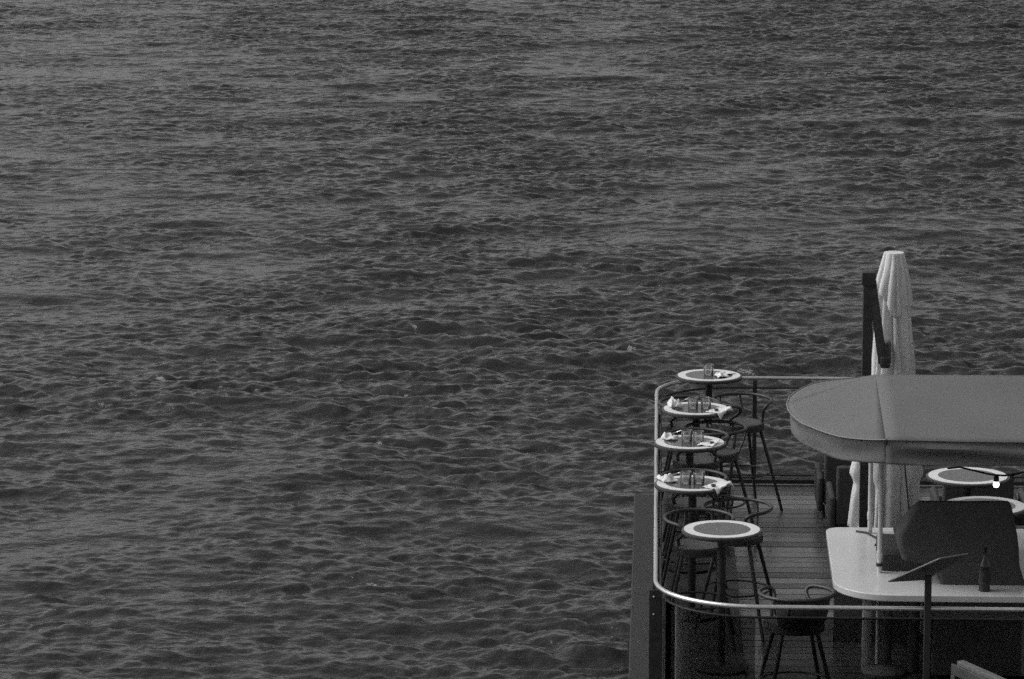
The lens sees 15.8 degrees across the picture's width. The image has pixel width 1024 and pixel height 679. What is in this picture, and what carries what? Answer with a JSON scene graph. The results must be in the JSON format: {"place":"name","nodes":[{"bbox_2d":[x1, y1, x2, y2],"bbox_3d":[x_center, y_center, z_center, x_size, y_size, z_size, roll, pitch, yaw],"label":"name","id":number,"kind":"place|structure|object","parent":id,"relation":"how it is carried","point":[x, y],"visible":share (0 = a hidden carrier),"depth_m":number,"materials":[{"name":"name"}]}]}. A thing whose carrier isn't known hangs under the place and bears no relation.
{"place":"outdoors","nodes":[
{"label":"outdoors","id":0,"kind":"place"},
{"bbox_2d":[0,0,1023,678],"bbox_3d":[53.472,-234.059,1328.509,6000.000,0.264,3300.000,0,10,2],"label":"water","id":1,"kind":"structure","parent":0,"point":[352,338],"depth_m":53.87,"materials":[{"name":"grey liquid"}]},
{"bbox_2d":[628,476,1023,678],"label":"deck","id":2,"kind":"structure","parent":1,"relation":"on","point":[793,544],"depth_m":31.28,"materials":[{"name":"wood"}]},
{"bbox_2d":[662,492,744,678],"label":"floor mat","id":3,"kind":"object","parent":2,"relation":"on","point":[698,645],"visible":0.22,"depth_m":29.48,"materials":[{"name":"black rubber"}]},
{"bbox_2d":[653,435,725,572],"bbox_3d":[1.509,1.403,31.380,0.620,1.088,0.620,-1,10,-7],"label":"bar table","id":4,"kind":"object","parent":3,"relation":"on","point":[689,449],"visible":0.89,"depth_m":31.27,"materials":[{"name":"white metal"}]},
{"bbox_2d":[661,432,677,439],"bbox_3d":[1.339,0.816,31.380,0.144,0.063,0.125,2,11,10],"label":"napkin","id":5,"kind":"object","parent":4,"relation":"on","point":[667,436],"visible":1,"depth_m":31.35,"materials":[{"name":"white paper"}]},
{"bbox_2d":[681,429,692,441],"bbox_3d":[1.485,0.816,31.304,0.098,0.096,0.098,0,10,-1],"label":"tumbler","id":6,"kind":"object","parent":4,"relation":"on","point":[682,435],"visible":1,"depth_m":31.30,"materials":[{"name":"clear glass"}]},
{"bbox_2d":[693,430,703,442],"bbox_3d":[1.581,0.824,31.261,0.098,0.096,0.098,4,11,20],"label":"tumbler","id":7,"kind":"object","parent":4,"relation":"on","point":[695,441],"visible":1,"depth_m":31.26,"materials":[{"name":"clear glass"}]},
{"bbox_2d":[698,439,720,445],"bbox_3d":[1.665,0.869,31.175,0.141,0.024,0.201,4,11,22],"label":"napkin","id":8,"kind":"object","parent":4,"relation":"on","point":[706,443],"visible":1,"depth_m":31.17,"materials":[{"name":"white paper"}]},
{"bbox_2d":[658,395,720,514],"bbox_3d":[1.609,1.062,33.501,0.595,1.030,0.567,0,10,2],"label":"bar stool","id":9,"kind":"object","parent":3,"relation":"on","point":[672,425],"visible":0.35,"depth_m":33.44,"materials":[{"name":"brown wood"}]},
{"bbox_2d":[654,475,730,620],"bbox_3d":[1.455,1.692,29.802,0.620,1.088,0.620,-2,11,-12],"label":"bar table","id":10,"kind":"object","parent":3,"relation":"on","point":[692,490],"visible":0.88,"depth_m":29.73,"materials":[{"name":"white metal"}]},
{"bbox_2d":[655,473,678,481],"bbox_3d":[1.254,1.110,29.777,0.148,0.067,0.176,-4,11,-23],"label":"napkin","id":11,"kind":"object","parent":10,"relation":"on","point":[667,478],"visible":1,"depth_m":29.73,"materials":[{"name":"white paper"}]},
{"bbox_2d":[680,470,691,483],"bbox_3d":[1.400,1.111,29.693,0.098,0.096,0.098,-5,11,-25],"label":"tumbler","id":12,"kind":"object","parent":10,"relation":"on","point":[681,478],"visible":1,"depth_m":29.68,"materials":[{"name":"clear glass"}]},
{"bbox_2d":[693,470,704,483],"bbox_3d":[1.505,1.111,29.689,0.098,0.096,0.098,4,11,19],"label":"tumbler","id":13,"kind":"object","parent":10,"relation":"on","point":[694,478],"visible":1,"depth_m":29.68,"materials":[{"name":"clear glass"}]},
{"bbox_2d":[703,481,734,493],"bbox_3d":[1.656,1.184,29.579,0.152,0.067,0.261,7,12,34],"label":"napkin","id":14,"kind":"object","parent":10,"relation":"on","point":[719,486],"visible":1,"depth_m":29.55,"materials":[{"name":"white paper"}]},
{"bbox_2d":[660,468,728,601],"bbox_3d":[1.495,1.623,30.434,0.595,1.030,0.567,0,10,2],"label":"bar stool","id":15,"kind":"object","parent":3,"relation":"on","point":[675,503],"visible":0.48,"depth_m":30.30,"materials":[{"name":"black metal"}]},
{"bbox_2d":[662,427,729,556],"bbox_3d":[1.601,1.323,32.074,0.595,1.030,0.567,0,10,2],"label":"bar stool","id":16,"kind":"object","parent":3,"relation":"on","point":[702,461],"visible":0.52,"depth_m":31.92,"materials":[{"name":"black metal"}]},
{"bbox_2d":[661,402,730,531],"bbox_3d":[1.635,1.145,32.791,0.620,1.088,0.620,-2,11,-12],"label":"bar table","id":17,"kind":"object","parent":3,"relation":"on","point":[697,414],"visible":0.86,"depth_m":32.61,"materials":[{"name":"white metal"}]},
{"bbox_2d":[667,396,683,406],"bbox_3d":[1.452,0.548,32.754,0.129,0.086,0.148,-2,10,-9],"label":"napkin","id":18,"kind":"object","parent":17,"relation":"on","point":[672,401],"visible":1,"depth_m":32.71,"materials":[{"name":"white paper"}]},
{"bbox_2d":[687,396,698,408],"bbox_3d":[1.605,0.561,32.696,0.098,0.096,0.098,-7,12,-32],"label":"tumbler","id":19,"kind":"object","parent":17,"relation":"on","point":[696,407],"visible":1,"depth_m":32.68,"materials":[{"name":"clear glass"}]},
{"bbox_2d":[701,397,710,408],"bbox_3d":[1.720,0.562,32.691,0.098,0.096,0.098,-1,10,-4],"label":"tumbler","id":20,"kind":"object","parent":17,"relation":"on","point":[702,407],"visible":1,"depth_m":32.67,"materials":[{"name":"clear glass"}]},
{"bbox_2d":[706,406,733,419],"bbox_3d":[1.835,0.644,32.559,0.152,0.080,0.241,6,12,32],"label":"napkin","id":21,"kind":"object","parent":17,"relation":"on","point":[721,411],"visible":1,"depth_m":32.52,"materials":[{"name":"white paper"}]},
{"bbox_2d":[663,508,735,651],"bbox_3d":[1.468,1.886,28.998,0.595,1.030,0.567,0,10,2],"label":"bar stool","id":22,"kind":"object","parent":3,"relation":"on","point":[683,547],"visible":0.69,"depth_m":28.83,"materials":[{"name":"black metal"}]},
{"bbox_2d":[676,369,741,493],"bbox_3d":[1.830,0.864,34.324,0.620,1.088,0.620,0,10,2],"label":"bar table","id":23,"kind":"object","parent":3,"relation":"on","point":[697,376],"visible":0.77,"depth_m":34.15,"materials":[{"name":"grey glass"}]},
{"bbox_2d":[703,363,713,374],"bbox_3d":[1.825,0.279,34.237,0.098,0.096,0.098,0,10,2],"label":"tumbler","id":24,"kind":"object","parent":23,"relation":"on","point":[704,367],"visible":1,"depth_m":34.22,"materials":[{"name":"clear glass"}]},
{"bbox_2d":[714,371,728,377],"bbox_3d":[1.941,0.315,34.146,0.118,0.054,0.152,-3,11,-16],"label":"napkin","id":25,"kind":"object","parent":23,"relation":"on","point":[722,374],"visible":1,"depth_m":34.11,"materials":[{"name":"white paper"}]},
{"bbox_2d":[681,420,753,523],"bbox_3d":[1.788,1.264,32.462,0.567,1.030,0.595,-5,12,-27],"label":"bar stool","id":26,"kind":"object","parent":3,"relation":"on","point":[726,454],"visible":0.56,"depth_m":32.38,"materials":[{"name":"black metal"}]},
{"bbox_2d":[681,520,762,673],"bbox_3d":[1.602,1.980,28.229,0.620,1.088,0.620,-3,11,-13],"label":"bar table","id":27,"kind":"object","parent":3,"relation":"on","point":[721,533],"visible":1,"depth_m":28.18,"materials":[{"name":"white metal"}]},
{"bbox_2d":[692,497,775,640],"bbox_3d":[1.795,1.821,29.420,0.595,1.030,0.567,3,11,17],"label":"bar stool","id":28,"kind":"object","parent":2,"relation":"on","point":[756,541],"visible":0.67,"depth_m":29.30,"materials":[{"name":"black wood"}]},
{"bbox_2d":[711,392,782,515],"bbox_3d":[2.097,1.037,33.700,0.595,1.030,0.568,-4,11,-22],"label":"bar stool","id":29,"kind":"object","parent":2,"relation":"on","point":[755,425],"visible":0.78,"depth_m":33.60,"materials":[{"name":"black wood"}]},
{"bbox_2d":[757,584,835,678],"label":"bar stool","id":30,"kind":"object","parent":2,"relation":"on","point":[811,628],"visible":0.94,"depth_m":26.51,"materials":[{"name":"black metal"}]},
{"bbox_2d":[649,376,1023,678],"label":"railing","id":31,"kind":"object","parent":2,"relation":"on","point":[662,645],"visible":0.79,"depth_m":26.86,"materials":[{"name":"metal"}]},
{"bbox_2d":[847,251,922,527],"bbox_3d":[3.128,0.698,30.549,0.800,2.822,0.850,0,10,2],"label":"cantilever parasol","id":32,"kind":"object","parent":2,"relation":"on","point":[887,299],"visible":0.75,"depth_m":30.48,"materials":[{"name":"white fabric"}]},
{"bbox_2d":[904,465,909,509],"bbox_3d":[3.274,1.174,30.530,0.084,0.801,0.016,2,11,10],"label":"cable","id":33,"kind":"object","parent":32,"relation":"hanging from","point":[906,486],"visible":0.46,"depth_m":30.54,"materials":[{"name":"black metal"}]},
{"bbox_2d":[786,374,1023,678],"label":"parasol","id":34,"kind":"object","parent":2,"relation":"on","point":[944,420],"visible":1,"depth_m":27.94,"materials":[{"name":"grey fabric"}]},
{"bbox_2d":[947,466,1023,487],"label":"hanging bulb","id":35,"kind":"object","parent":34,"relation":"hanging from","point":[996,481],"visible":1,"depth_m":28.11,"materials":[{"name":"white glass"}]},
{"bbox_2d":[826,527,1023,675],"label":"counter","id":36,"kind":"object","parent":2,"relation":"on","point":[994,647],"visible":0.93,"depth_m":28.02,"materials":[{"name":"white paint"}]},
{"bbox_2d":[856,530,875,545],"bbox_3d":[2.860,1.580,29.375,0.103,0.021,0.506,-2,11,-12],"label":"cord","id":37,"kind":"object","parent":36,"relation":"on","point":[868,533],"visible":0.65,"depth_m":29.52,"materials":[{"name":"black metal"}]},
{"bbox_2d":[876,500,1023,584],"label":"covered equipment","id":38,"kind":"object","parent":36,"relation":"on","point":[926,531],"visible":0.94,"depth_m":27.86,"materials":[{"name":"black fabric"}]},
{"bbox_2d":[979,547,990,591],"bbox_3d":[3.551,1.726,27.694,0.089,0.332,0.089,0,10,2],"label":"bottle","id":39,"kind":"object","parent":36,"relation":"on","point":[984,573],"visible":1,"depth_m":27.67,"materials":[{"name":"black glass"}]},
{"bbox_2d":[888,553,967,678],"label":"menu stand","id":40,"kind":"object","parent":2,"relation":"on","point":[926,572],"visible":1,"depth_m":26.05,"materials":[{"name":"black metal"}]},
{"bbox_2d":[926,467,1009,496],"bbox_3d":[3.920,1.527,31.763,0.724,0.728,0.724,0,10,2],"label":"table","id":41,"kind":"object","parent":2,"relation":"on","point":[967,480],"visible":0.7,"depth_m":31.62,"materials":[{"name":"grey glass"}]},
{"bbox_2d":[951,660,1004,678],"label":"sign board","id":42,"kind":"object","parent":2,"relation":"on","point":[962,669],"visible":1,"depth_m":25.51,"materials":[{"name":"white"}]},
{"bbox_2d":[949,496,1023,516],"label":"table","id":43,"kind":"object","parent":2,"relation":"on","point":[1017,507],"visible":0.28,"depth_m":30.75,"materials":[{"name":"white metal"}]},
{"bbox_2d":[1014,515,1023,528],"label":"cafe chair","id":44,"kind":"object","parent":2,"relation":"on","point":[1019,522],"visible":0.19,"depth_m":30.90,"materials":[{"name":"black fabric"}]},
{"bbox_2d":[814,455,851,516],"bbox_3d":[3.144,1.234,33.633,0.740,0.660,0.680,0,10,2],"label":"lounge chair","id":45,"kind":"object","parent":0,"point":[825,476],"visible":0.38,"depth_m":33.32,"materials":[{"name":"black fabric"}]},
{"bbox_2d":[826,466,852,527],"bbox_3d":[3.182,1.382,32.824,0.740,0.660,0.680,0,10,2],"label":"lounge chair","id":46,"kind":"object","parent":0,"point":[837,505],"visible":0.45,"depth_m":32.51,"materials":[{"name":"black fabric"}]},
{"bbox_2d":[930,471,1017,500],"bbox_3d":[4.094,1.421,32.611,0.740,0.660,0.680,0,10,2],"label":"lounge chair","id":47,"kind":"object","parent":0,"point":[1002,491],"visible":0.18,"depth_m":32.25,"materials":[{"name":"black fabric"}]},
{"bbox_2d":[1018,488,1023,502],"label":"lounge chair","id":48,"kind":"object","parent":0,"point":[1020,494],"visible":0.39,"depth_m":32.73,"materials":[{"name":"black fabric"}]}
]}

